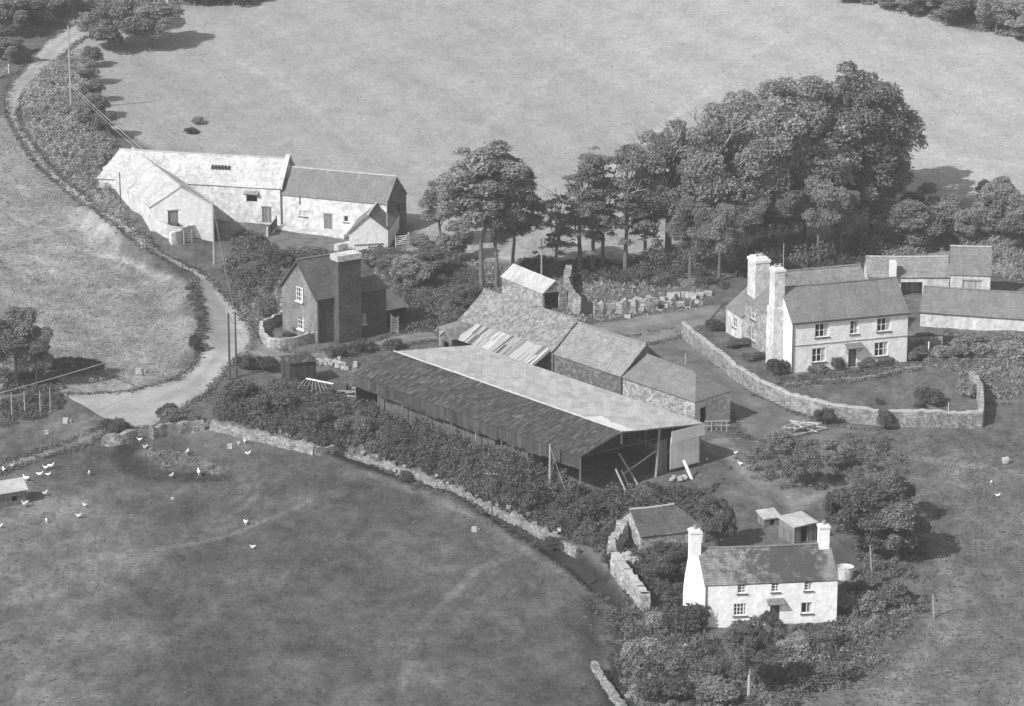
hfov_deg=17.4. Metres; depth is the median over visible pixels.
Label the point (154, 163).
overhead wire
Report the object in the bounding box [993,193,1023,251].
broadleaf tree
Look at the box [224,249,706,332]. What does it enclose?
rough grass
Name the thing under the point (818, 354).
window
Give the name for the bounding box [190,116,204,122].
shrub
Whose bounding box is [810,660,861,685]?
shrub
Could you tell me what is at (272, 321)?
front garden wall
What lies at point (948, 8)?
hedge tree
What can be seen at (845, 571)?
water tank
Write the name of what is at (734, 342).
shrub
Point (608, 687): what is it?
lane wall
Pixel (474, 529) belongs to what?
boulder
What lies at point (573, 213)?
layered tree
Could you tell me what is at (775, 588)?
window
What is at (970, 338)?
shrub
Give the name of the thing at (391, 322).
gate
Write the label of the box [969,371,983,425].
garden return wall
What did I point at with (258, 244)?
undergrowth
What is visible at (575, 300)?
ruined wall
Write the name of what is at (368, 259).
shrub
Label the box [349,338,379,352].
shrub
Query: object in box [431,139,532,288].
broadleaf tree
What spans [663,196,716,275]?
broadleaf tree
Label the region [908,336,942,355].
side garden wall
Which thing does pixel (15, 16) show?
broadleaf tree
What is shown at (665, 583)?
undergrowth
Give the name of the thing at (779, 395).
garden wall
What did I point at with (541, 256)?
telegraph pole
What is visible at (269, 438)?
field wall
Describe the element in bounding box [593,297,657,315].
stone wall
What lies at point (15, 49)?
broadleaf tree
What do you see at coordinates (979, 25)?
undergrowth
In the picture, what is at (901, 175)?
elm tree
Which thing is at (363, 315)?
window
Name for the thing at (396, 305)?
coal store
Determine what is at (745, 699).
undergrowth
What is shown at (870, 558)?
stake
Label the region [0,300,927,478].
verge grass
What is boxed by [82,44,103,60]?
thorn bush
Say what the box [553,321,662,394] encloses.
tiled byre
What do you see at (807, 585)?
window
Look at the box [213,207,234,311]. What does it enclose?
overhead wire
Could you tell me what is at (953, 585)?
rough grass
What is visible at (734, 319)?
window
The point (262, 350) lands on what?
farm track
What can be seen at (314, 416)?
shrub
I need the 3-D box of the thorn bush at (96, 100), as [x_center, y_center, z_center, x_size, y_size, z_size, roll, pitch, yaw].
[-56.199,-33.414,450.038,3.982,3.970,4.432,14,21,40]
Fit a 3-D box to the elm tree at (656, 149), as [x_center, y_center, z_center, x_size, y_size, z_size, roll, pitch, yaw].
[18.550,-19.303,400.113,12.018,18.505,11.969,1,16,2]
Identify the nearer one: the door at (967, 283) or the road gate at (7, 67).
the door at (967, 283)
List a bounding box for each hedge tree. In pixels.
[877,0,898,9]
[895,0,938,15]
[926,0,972,26]
[959,0,979,21]
[971,0,1017,33]
[994,0,1023,41]
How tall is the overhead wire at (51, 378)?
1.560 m
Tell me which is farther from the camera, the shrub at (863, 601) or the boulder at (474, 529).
the boulder at (474, 529)
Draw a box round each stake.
[870,545,871,570]
[932,594,934,617]
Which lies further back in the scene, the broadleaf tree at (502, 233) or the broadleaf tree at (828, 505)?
the broadleaf tree at (502, 233)
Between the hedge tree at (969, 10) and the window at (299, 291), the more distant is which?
the hedge tree at (969, 10)
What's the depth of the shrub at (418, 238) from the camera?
407.58 m
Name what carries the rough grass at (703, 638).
on the ground at (504, 44)
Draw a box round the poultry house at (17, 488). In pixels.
[0,477,27,507]
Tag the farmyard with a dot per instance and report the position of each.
(760, 416)
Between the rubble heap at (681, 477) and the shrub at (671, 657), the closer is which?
the shrub at (671, 657)
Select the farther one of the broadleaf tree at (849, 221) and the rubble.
the broadleaf tree at (849, 221)
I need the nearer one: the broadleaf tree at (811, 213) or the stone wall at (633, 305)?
the stone wall at (633, 305)
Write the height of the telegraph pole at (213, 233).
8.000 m
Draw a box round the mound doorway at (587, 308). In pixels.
[583,301,592,314]
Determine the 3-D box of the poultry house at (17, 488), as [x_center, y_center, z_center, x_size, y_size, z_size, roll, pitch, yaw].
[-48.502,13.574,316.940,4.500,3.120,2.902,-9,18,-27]
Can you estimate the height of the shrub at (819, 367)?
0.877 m
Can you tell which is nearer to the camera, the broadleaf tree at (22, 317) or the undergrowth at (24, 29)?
the broadleaf tree at (22, 317)
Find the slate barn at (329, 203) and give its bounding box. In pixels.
[274,166,406,238]
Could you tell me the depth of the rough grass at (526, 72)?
475.60 m
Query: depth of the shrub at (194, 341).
362.82 m
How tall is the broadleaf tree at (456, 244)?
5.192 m
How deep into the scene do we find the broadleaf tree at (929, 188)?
415.89 m
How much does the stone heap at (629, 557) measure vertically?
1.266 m
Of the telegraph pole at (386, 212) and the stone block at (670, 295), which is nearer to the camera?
the stone block at (670, 295)
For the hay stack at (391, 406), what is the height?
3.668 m
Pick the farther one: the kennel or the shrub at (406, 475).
the shrub at (406, 475)
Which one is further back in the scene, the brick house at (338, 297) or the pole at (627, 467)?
the brick house at (338, 297)
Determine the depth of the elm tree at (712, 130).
395.38 m
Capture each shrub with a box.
[98,418,130,431]
[155,403,177,416]
[157,406,201,422]
[183,127,199,133]
[188,333,200,348]
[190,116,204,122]
[214,225,222,233]
[215,378,257,399]
[232,353,254,368]
[244,262,264,276]
[249,389,297,409]
[251,294,277,314]
[251,354,278,368]
[261,248,293,265]
[281,331,296,337]
[291,406,334,428]
[322,344,352,355]
[334,413,376,433]
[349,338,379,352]
[362,254,378,267]
[374,252,404,268]
[380,425,411,442]
[382,338,402,349]
[399,470,414,480]
[405,232,429,244]
[446,448,484,471]
[487,465,518,488]
[500,475,551,509]
[519,257,538,272]
[542,536,565,550]
[547,487,586,521]
[574,493,621,517]
[603,606,639,627]
[621,636,661,658]
[631,485,661,505]
[634,672,693,701]
[641,610,669,627]
[651,643,698,671]
[679,675,740,701]
[688,657,726,678]
[705,318,724,330]
[718,654,760,679]
[722,337,749,347]
[741,351,765,359]
[755,660,819,690]
[760,610,782,626]
[765,358,789,371]
[775,629,812,651]
[806,363,830,372]
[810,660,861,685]
[811,629,847,647]
[813,406,836,422]
[830,357,845,369]
[837,590,885,614]
[838,578,868,594]
[856,357,876,367]
[873,579,912,605]
[875,398,884,404]
[875,407,895,426]
[877,356,895,365]
[907,345,928,360]
[912,386,945,405]
[912,401,924,408]
[928,343,971,357]
[946,331,985,349]
[955,378,975,396]
[969,340,1023,358]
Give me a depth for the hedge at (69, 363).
354.90 m
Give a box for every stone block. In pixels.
[667,292,674,299]
[677,301,685,306]
[681,291,688,297]
[688,292,695,298]
[696,292,703,296]
[704,290,711,295]
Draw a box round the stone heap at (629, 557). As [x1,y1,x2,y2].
[620,551,641,565]
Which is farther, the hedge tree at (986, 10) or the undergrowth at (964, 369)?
the hedge tree at (986, 10)
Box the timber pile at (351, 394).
[338,387,354,398]
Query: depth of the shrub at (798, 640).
282.81 m
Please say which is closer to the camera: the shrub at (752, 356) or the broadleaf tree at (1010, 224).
the shrub at (752, 356)
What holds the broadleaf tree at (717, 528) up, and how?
on the ground at (504, 44)
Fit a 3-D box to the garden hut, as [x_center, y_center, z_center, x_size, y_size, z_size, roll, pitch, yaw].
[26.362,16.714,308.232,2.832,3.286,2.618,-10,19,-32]
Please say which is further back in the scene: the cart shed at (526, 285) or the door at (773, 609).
the cart shed at (526, 285)
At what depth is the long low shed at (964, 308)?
373.81 m
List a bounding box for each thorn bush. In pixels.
[72,106,91,122]
[74,57,102,78]
[79,78,106,96]
[81,92,111,113]
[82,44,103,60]
[93,110,119,132]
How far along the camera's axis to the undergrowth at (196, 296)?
377.75 m
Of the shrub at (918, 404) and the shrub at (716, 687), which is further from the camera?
the shrub at (918, 404)
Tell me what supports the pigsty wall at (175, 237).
on the ground at (504, 44)
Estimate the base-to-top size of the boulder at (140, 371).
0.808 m
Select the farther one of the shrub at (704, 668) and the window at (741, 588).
the window at (741, 588)
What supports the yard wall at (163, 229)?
on the ground at (504, 44)
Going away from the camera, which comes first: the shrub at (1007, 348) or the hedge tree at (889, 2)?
the shrub at (1007, 348)
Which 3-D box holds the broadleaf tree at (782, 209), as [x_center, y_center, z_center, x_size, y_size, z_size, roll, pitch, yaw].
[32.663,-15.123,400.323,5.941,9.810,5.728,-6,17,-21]
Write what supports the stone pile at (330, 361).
on the ground at (504, 44)
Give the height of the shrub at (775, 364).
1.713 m
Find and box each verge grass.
[0,21,262,430]
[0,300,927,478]
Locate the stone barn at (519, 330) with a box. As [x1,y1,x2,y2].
[457,288,580,371]
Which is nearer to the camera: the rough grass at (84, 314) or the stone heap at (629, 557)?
the stone heap at (629, 557)
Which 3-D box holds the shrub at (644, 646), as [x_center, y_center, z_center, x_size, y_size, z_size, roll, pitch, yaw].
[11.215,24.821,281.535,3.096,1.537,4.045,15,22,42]
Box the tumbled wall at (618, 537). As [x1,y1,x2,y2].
[607,520,628,552]
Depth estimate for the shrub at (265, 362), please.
356.59 m
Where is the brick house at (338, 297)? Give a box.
[278,250,388,343]
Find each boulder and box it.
[63,417,71,423]
[89,377,96,381]
[135,367,145,374]
[227,443,234,448]
[471,526,479,531]
[1002,457,1010,463]
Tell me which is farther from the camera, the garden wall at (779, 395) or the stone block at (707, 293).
the stone block at (707, 293)
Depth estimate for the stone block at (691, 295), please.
385.68 m
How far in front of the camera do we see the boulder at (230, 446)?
331.97 m
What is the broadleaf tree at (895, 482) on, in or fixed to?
on the ground at (504, 44)
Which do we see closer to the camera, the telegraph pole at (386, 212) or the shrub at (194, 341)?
the shrub at (194, 341)
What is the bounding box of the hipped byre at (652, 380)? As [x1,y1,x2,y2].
[621,353,732,428]
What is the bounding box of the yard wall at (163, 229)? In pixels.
[155,219,195,238]
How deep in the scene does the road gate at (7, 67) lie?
466.96 m
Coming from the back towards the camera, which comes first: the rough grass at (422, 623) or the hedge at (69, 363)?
the hedge at (69, 363)
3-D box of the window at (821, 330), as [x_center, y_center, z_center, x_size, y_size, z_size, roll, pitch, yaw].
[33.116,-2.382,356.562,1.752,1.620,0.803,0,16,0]
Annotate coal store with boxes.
[386,291,408,326]
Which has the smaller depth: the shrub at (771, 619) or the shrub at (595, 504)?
the shrub at (771, 619)
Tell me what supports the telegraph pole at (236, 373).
on the ground at (504, 44)
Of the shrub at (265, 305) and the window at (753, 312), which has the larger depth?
the shrub at (265, 305)
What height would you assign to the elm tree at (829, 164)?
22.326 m
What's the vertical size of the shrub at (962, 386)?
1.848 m
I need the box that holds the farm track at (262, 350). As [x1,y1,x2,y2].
[246,332,437,361]
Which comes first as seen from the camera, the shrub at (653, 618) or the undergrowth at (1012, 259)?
the shrub at (653, 618)
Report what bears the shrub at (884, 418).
on the ground at (504, 44)
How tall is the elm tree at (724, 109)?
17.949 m
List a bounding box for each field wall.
[149,419,204,438]
[209,418,316,454]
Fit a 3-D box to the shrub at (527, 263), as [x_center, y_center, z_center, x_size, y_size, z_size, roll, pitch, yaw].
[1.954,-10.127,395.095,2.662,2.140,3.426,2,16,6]
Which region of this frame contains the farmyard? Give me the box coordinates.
[648,337,877,443]
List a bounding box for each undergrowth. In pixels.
[0,0,261,60]
[0,354,67,427]
[20,48,151,249]
[143,445,224,474]
[184,282,206,352]
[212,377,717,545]
[220,229,493,331]
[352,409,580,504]
[368,464,618,661]
[515,246,873,289]
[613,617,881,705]
[621,548,684,606]
[639,225,887,274]
[736,432,928,651]
[776,361,919,384]
[851,0,1023,39]
[865,215,1023,279]
[913,329,1023,408]
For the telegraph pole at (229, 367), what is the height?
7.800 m
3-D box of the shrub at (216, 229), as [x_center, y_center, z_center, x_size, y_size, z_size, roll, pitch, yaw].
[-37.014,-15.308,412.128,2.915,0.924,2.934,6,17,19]
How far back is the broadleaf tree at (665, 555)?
296.20 m
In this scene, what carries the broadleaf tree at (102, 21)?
on the ground at (504, 44)
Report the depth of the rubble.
337.03 m
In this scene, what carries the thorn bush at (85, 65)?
on the ground at (504, 44)
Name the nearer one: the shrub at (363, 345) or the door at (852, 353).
the door at (852, 353)
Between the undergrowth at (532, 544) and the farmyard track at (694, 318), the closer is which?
the undergrowth at (532, 544)
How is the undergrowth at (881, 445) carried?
on the ground at (504, 44)
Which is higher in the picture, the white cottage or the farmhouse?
the farmhouse
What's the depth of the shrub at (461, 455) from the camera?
325.23 m
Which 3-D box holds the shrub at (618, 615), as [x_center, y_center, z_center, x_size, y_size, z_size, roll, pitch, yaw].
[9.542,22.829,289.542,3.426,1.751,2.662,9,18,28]
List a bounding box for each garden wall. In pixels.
[259,310,313,348]
[681,321,982,428]
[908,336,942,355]
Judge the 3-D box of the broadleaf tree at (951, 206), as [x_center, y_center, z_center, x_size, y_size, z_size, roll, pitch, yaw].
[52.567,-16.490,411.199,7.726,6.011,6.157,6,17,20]
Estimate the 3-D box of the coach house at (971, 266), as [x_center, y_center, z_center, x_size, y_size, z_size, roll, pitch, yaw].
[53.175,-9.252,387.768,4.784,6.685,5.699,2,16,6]
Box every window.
[295,286,303,303]
[296,315,304,331]
[298,210,307,217]
[342,216,348,222]
[361,313,367,325]
[731,317,736,329]
[733,603,747,617]
[736,585,747,594]
[749,307,755,322]
[750,327,755,343]
[770,584,780,593]
[800,602,813,614]
[803,582,813,592]
[811,347,826,363]
[814,323,829,338]
[849,320,859,335]
[873,342,888,357]
[876,317,891,332]
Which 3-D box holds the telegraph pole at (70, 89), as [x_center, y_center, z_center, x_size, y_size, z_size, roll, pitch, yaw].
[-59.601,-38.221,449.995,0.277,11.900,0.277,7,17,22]
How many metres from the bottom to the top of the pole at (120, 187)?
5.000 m
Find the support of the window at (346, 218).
in the slate barn at (329, 203)
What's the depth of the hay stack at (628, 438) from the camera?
330.80 m
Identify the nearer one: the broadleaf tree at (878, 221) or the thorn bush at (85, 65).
the broadleaf tree at (878, 221)
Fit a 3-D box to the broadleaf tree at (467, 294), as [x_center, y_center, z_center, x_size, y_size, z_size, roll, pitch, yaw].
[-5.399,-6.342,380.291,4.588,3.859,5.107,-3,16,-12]
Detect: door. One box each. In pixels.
[167,209,178,225]
[261,206,271,222]
[322,212,332,228]
[770,605,779,619]
[848,349,855,366]
[915,340,924,350]
[961,279,982,288]
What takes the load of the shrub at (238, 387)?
on the ground at (504, 44)
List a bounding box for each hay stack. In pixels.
[377,394,449,438]
[452,423,636,466]
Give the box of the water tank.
[837,563,853,580]
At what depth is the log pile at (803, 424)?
336.86 m
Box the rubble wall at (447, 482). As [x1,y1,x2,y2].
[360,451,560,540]
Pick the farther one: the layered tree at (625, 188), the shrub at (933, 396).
the layered tree at (625, 188)
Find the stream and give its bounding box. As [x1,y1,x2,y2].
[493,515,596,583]
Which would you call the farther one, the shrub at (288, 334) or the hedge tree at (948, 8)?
the hedge tree at (948, 8)
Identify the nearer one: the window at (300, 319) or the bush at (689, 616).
the bush at (689, 616)
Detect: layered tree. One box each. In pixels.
[532,194,577,272]
[539,160,613,269]
[559,146,619,271]
[572,155,629,267]
[595,145,663,269]
[617,163,672,263]
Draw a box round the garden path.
[785,365,921,385]
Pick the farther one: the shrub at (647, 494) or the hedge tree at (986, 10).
the hedge tree at (986, 10)
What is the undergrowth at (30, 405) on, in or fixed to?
on the ground at (504, 44)
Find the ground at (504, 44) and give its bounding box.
[0,0,1023,705]
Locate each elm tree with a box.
[618,117,708,259]
[656,94,774,253]
[711,88,761,164]
[721,79,817,251]
[751,73,872,240]
[793,60,910,240]
[838,79,927,233]
[841,69,880,93]
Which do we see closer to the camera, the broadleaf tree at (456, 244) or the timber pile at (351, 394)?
the timber pile at (351, 394)
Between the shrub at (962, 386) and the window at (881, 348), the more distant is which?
the window at (881, 348)
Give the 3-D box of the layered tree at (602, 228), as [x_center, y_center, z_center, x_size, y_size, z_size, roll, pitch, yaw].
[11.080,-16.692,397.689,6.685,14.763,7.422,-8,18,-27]
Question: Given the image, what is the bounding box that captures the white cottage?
[683,520,838,627]
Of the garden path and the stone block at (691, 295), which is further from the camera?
the stone block at (691, 295)
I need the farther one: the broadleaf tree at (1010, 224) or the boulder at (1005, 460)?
the broadleaf tree at (1010, 224)
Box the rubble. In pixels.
[205,420,357,451]
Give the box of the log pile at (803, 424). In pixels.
[782,418,826,435]
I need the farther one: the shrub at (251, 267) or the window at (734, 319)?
the shrub at (251, 267)
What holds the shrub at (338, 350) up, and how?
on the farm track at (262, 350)
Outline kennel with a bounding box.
[756,507,779,526]
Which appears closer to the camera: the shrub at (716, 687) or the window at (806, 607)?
the shrub at (716, 687)
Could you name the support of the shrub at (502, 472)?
on the ground at (504, 44)
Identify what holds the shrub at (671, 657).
on the ground at (504, 44)
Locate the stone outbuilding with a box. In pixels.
[619,503,704,549]
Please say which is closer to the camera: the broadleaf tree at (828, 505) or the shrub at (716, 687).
the shrub at (716, 687)
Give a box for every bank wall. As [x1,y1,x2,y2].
[102,429,137,446]
[314,444,580,558]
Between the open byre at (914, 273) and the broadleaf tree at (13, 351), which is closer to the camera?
the broadleaf tree at (13, 351)
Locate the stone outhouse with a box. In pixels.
[347,202,400,250]
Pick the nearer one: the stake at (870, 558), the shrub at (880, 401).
the stake at (870, 558)
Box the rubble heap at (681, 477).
[669,474,687,480]
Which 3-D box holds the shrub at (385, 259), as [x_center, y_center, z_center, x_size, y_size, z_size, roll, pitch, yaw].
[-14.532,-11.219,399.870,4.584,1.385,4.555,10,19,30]
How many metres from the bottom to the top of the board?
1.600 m
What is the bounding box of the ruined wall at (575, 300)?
[563,265,584,314]
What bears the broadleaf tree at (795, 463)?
on the ground at (504, 44)
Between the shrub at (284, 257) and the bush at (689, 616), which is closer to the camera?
the bush at (689, 616)
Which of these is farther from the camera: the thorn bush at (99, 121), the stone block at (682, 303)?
the thorn bush at (99, 121)
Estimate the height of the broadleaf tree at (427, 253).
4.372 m
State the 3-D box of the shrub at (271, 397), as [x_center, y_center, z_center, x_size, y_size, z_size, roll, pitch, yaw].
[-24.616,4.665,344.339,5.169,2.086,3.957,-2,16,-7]
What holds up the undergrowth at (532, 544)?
on the ground at (504, 44)
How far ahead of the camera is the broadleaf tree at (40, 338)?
347.55 m
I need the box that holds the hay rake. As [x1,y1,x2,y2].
[298,378,350,395]
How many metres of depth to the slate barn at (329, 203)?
414.90 m
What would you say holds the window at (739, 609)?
in the white cottage
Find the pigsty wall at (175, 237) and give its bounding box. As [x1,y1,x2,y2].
[169,229,183,244]
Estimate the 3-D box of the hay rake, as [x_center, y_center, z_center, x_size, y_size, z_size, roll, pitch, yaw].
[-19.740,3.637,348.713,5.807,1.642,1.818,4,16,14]
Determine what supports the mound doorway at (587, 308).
on the ground at (504, 44)
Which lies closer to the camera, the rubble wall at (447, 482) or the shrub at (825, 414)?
the rubble wall at (447, 482)
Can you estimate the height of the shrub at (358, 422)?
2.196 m
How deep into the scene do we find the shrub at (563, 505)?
312.23 m
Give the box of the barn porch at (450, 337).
[439,325,470,346]
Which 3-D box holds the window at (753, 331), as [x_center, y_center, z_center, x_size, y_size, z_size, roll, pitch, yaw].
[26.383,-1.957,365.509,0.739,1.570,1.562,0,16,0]
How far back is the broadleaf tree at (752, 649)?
270.99 m
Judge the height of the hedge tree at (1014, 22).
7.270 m
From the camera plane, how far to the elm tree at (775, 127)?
398.02 m
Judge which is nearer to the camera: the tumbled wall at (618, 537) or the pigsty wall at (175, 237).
the tumbled wall at (618, 537)
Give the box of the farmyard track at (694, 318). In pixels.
[587,303,721,342]
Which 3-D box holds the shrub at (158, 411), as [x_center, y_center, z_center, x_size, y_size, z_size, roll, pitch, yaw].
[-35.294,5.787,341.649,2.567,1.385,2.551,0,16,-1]
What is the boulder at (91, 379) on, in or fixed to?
on the ground at (504, 44)
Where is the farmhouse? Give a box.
[725,252,909,372]
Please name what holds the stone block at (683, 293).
on the ground at (504, 44)
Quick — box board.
[682,460,692,478]
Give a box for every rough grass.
[0,124,199,415]
[0,441,605,705]
[101,0,1023,244]
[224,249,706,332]
[279,422,869,705]
[728,430,1023,705]
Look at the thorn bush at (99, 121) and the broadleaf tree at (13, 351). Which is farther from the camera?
the thorn bush at (99, 121)
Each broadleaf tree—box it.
[0,0,41,28]
[0,25,16,51]
[0,36,27,63]
[0,305,41,389]
[0,325,19,362]
[12,0,48,23]
[19,326,53,388]
[45,0,82,13]
[75,0,138,49]
[119,0,183,48]
[389,253,432,285]
[412,242,452,273]
[417,180,461,233]
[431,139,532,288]
[434,220,475,259]
[445,282,481,308]
[461,146,537,287]
[505,157,549,264]
[646,540,686,578]
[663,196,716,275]
[672,545,687,575]
[693,202,737,279]
[694,495,737,545]
[722,613,778,696]
[725,196,769,262]
[762,188,806,258]
[764,429,802,462]
[781,446,824,486]
[792,173,851,255]
[818,438,850,465]
[819,190,863,254]
[821,479,876,533]
[832,479,917,554]
[853,468,918,497]
[861,501,934,561]
[869,200,901,241]
[885,198,946,247]
[897,181,940,202]
[922,194,966,239]
[946,208,980,242]
[970,182,1020,235]
[974,174,1012,197]
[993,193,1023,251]
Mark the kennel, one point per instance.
(765, 516)
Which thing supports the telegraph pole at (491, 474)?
on the ground at (504, 44)
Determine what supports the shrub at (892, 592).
on the ground at (504, 44)
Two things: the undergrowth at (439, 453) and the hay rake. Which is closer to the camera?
the undergrowth at (439, 453)
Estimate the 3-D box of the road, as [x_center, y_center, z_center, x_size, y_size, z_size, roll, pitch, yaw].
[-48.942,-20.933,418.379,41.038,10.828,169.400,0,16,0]
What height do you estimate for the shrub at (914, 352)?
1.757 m
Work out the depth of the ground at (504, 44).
338.44 m
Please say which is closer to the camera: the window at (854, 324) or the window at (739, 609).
the window at (739, 609)
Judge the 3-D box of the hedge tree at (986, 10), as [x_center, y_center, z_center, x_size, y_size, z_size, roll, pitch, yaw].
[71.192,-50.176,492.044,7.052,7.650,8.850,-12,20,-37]
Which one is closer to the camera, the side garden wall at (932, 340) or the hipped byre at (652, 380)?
the hipped byre at (652, 380)
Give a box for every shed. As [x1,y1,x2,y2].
[275,353,317,383]
[353,345,704,494]
[500,263,568,308]
[919,285,1023,330]
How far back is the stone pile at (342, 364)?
357.94 m
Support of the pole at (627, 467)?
on the ground at (504, 44)
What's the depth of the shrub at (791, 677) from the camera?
274.51 m
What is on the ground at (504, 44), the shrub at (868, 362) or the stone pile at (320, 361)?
the stone pile at (320, 361)
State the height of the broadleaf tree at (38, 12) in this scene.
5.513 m
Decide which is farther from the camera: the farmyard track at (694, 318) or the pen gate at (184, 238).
the pen gate at (184, 238)
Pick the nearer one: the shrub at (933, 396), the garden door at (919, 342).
the shrub at (933, 396)
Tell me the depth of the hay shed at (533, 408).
331.64 m
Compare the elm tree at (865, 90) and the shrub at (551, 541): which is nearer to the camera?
the shrub at (551, 541)
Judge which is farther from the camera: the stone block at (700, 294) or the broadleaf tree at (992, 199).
the broadleaf tree at (992, 199)
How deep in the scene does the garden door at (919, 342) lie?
362.23 m
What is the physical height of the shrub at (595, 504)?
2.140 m
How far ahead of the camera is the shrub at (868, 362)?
358.14 m
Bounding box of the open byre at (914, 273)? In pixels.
[863,255,949,292]
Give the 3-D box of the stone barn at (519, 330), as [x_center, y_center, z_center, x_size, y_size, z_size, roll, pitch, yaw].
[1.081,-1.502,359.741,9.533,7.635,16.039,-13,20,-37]
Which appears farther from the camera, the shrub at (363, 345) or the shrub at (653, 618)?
the shrub at (363, 345)
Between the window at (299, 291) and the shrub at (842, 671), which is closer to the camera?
the shrub at (842, 671)
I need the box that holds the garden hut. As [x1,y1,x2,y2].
[777,511,818,543]
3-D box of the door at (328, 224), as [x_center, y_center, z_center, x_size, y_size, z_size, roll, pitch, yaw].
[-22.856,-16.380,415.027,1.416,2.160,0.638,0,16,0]
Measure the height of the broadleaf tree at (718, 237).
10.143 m
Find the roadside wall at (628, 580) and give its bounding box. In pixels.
[610,552,650,610]
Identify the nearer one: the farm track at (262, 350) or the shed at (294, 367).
the shed at (294, 367)
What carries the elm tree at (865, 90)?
on the ground at (504, 44)
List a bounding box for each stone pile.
[316,358,326,364]
[324,356,340,364]
[334,361,357,369]
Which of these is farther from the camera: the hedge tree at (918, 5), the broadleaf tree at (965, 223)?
the hedge tree at (918, 5)
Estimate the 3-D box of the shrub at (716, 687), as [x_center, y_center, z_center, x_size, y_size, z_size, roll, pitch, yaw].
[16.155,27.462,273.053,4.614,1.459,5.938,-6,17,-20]
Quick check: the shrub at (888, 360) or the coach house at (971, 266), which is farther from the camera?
the coach house at (971, 266)
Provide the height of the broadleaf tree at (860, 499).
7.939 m
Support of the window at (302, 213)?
in the slate barn at (329, 203)
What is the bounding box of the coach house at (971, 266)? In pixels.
[949,245,991,289]
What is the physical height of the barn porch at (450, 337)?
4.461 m
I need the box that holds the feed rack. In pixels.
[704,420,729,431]
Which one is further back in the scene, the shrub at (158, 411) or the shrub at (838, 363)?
the shrub at (838, 363)
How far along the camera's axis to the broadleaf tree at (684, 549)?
296.96 m
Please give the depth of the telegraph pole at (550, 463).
318.50 m
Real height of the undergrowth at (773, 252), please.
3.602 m
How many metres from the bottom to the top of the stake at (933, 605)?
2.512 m
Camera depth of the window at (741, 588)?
287.25 m
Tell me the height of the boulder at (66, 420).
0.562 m
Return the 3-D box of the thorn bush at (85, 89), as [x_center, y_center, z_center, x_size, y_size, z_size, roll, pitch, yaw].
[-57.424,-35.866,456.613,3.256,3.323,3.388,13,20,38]
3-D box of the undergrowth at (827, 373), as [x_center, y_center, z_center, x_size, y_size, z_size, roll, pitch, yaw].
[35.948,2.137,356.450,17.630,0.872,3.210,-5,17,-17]
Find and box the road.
[5,23,252,426]
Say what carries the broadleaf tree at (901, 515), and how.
on the ground at (504, 44)
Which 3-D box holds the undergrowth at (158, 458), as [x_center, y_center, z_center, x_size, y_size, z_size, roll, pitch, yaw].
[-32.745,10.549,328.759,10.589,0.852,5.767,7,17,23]
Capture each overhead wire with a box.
[0,362,105,392]
[70,83,211,202]
[104,119,209,204]
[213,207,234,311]
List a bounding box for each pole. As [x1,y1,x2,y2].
[67,26,71,105]
[119,172,120,203]
[212,202,214,263]
[227,313,230,380]
[234,312,237,376]
[386,194,387,226]
[486,472,497,526]
[541,238,541,274]
[549,444,550,487]
[615,469,625,490]
[618,453,638,484]
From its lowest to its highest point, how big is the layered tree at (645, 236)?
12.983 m
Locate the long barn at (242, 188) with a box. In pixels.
[96,148,294,225]
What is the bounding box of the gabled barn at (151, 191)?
[102,147,212,240]
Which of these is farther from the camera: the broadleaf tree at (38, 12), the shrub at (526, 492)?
the broadleaf tree at (38, 12)
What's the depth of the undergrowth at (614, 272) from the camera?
394.74 m
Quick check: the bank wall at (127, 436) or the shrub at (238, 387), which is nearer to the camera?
the bank wall at (127, 436)
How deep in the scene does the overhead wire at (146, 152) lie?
420.89 m
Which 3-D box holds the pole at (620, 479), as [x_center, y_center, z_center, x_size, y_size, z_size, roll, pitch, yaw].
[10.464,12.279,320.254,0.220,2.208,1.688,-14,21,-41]
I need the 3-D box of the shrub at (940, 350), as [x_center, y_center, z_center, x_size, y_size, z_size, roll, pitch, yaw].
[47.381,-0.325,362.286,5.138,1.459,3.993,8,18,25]
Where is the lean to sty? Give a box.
[437,321,459,345]
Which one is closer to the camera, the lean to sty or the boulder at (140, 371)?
the boulder at (140, 371)
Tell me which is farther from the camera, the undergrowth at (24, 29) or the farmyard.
the undergrowth at (24, 29)
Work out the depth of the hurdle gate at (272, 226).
414.05 m
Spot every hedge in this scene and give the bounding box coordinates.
[48,356,104,372]
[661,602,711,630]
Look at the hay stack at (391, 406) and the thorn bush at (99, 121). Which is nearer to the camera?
the hay stack at (391, 406)
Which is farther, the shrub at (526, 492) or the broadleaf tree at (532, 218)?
the broadleaf tree at (532, 218)
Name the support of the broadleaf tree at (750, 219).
on the ground at (504, 44)
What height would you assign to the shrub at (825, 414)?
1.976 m
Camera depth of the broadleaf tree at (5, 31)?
480.26 m
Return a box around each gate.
[0,64,9,75]
[183,230,192,243]
[269,216,276,236]
[390,314,398,333]
[395,232,408,246]
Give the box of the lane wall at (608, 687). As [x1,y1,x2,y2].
[590,661,626,705]

